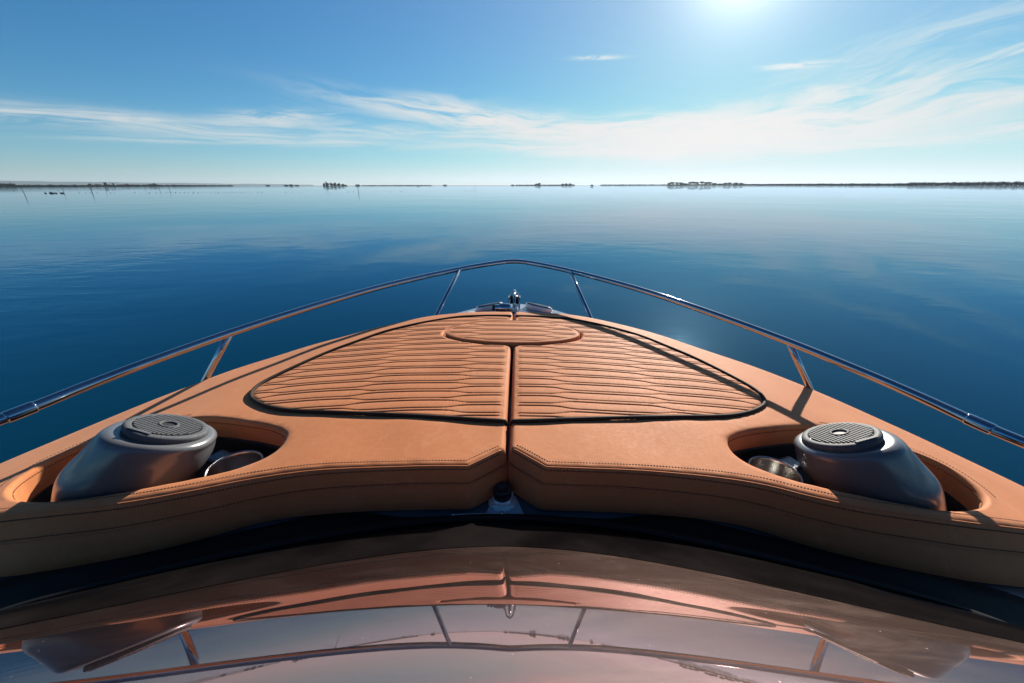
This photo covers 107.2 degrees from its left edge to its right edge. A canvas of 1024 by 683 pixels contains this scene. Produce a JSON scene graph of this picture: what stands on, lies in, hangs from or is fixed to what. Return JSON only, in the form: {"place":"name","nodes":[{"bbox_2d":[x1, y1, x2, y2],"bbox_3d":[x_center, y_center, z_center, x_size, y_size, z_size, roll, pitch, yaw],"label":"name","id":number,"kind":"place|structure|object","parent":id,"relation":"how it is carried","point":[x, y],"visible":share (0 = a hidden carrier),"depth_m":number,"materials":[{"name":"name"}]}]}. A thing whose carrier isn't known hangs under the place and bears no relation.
{"place":"outdoors","nodes":[
{"label":"outdoors","id":0,"kind":"place"},
{"bbox_2d":[0,181,312,185],"bbox_3d":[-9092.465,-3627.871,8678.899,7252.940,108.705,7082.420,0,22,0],"label":"hills","id":1,"kind":"structure","parent":0,"point":[43,183],"depth_m":8686.74,"materials":[{"name":"grey"}]},
{"bbox_2d":[0,185,1023,486],"bbox_3d":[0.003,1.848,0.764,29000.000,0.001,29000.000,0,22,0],"label":"water","id":2,"kind":"structure","parent":0,"point":[918,287],"depth_m":8.96,"materials":[{"name":"blue liquid"}]},
{"bbox_2d":[0,183,15,186],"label":"woodland","id":3,"kind":"object","parent":2,"relation":"on","point":[7,185],"visible":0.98,"depth_m":871.24,"materials":[{"name":"grey plant"}]},
{"bbox_2d":[13,184,88,186],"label":"woodland","id":4,"kind":"object","parent":2,"relation":"on","point":[50,185],"visible":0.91,"depth_m":1037.88,"materials":[{"name":"grey plant"}]},
{"bbox_2d":[89,184,173,186],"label":"woodland","id":5,"kind":"object","parent":2,"relation":"on","point":[138,185],"visible":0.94,"depth_m":1370.67,"materials":[{"name":"grey plant"}]},
{"bbox_2d":[0,259,1023,682],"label":"motor boat","id":6,"kind":"object","parent":2,"relation":"on","point":[504,583],"visible":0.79,"depth_m":0.73,"materials":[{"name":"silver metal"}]},
{"bbox_2d":[0,312,512,576],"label":"sun pad","id":7,"kind":"object","parent":6,"relation":"on","point":[412,414],"visible":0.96,"depth_m":1.21,"materials":[{"name":"orange leather"}]},
{"bbox_2d":[446,320,579,366],"bbox_3d":[0.004,0.007,2.111,0.740,0.150,0.344,1,22,-1],"label":"round pad","id":8,"kind":"object","parent":6,"relation":"on","point":[512,334],"visible":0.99,"depth_m":2.05,"materials":[{"name":"orange leather"}]},
{"bbox_2d":[507,312,1023,586],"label":"sun pad","id":9,"kind":"object","parent":6,"relation":"on","point":[606,416],"visible":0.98,"depth_m":1.21,"materials":[{"name":"orange leather"}]},
{"bbox_2d":[515,184,573,185],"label":"scrub","id":10,"kind":"object","parent":2,"relation":"on","point":[544,185],"visible":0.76,"depth_m":2403.71,"materials":[{"name":"grey plant"}]},
{"bbox_2d":[600,184,639,185],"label":"scrub","id":11,"kind":"object","parent":2,"relation":"on","point":[616,185],"visible":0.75,"depth_m":2341.55,"materials":[{"name":"grey plant"}]},
{"bbox_2d":[667,184,742,185],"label":"scrub","id":12,"kind":"object","parent":2,"relation":"on","point":[699,184],"visible":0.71,"depth_m":1679.18,"materials":[{"name":"grey plant"}]},
{"bbox_2d":[743,183,909,184],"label":"woodland","id":13,"kind":"object","parent":2,"relation":"on","point":[835,184],"visible":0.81,"depth_m":1179.66,"materials":[{"name":"grey plant"}]},
{"bbox_2d":[907,181,1023,185],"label":"woodland","id":14,"kind":"object","parent":2,"relation":"on","point":[983,183],"visible":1,"depth_m":838.07,"materials":[{"name":"grey plant"}]},
{"bbox_2d":[0,0,1023,185],"label":"sky","id":15,"kind":"structure","parent":0,"point":[299,92],"materials":[{"name":"blue"}]},
{"bbox_2d":[432,185,599,185],"bbox_3d":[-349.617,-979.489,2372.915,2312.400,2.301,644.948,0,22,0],"label":"shore","id":16,"kind":"structure","parent":0,"point":[500,185],"depth_m":2532.40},
{"bbox_2d":[361,185,431,185],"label":"scrub","id":17,"kind":"object","parent":16,"relation":"on","point":[396,185],"visible":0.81,"depth_m":2411.74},
{"bbox_3d":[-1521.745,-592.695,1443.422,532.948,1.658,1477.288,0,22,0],"label":"shore","id":18,"kind":"structure","parent":0,"visible":0},
{"bbox_2d":[174,185,232,185],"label":"woodland","id":19,"kind":"object","parent":18,"relation":"on","point":[203,185],"visible":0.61,"depth_m":1719.00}
]}

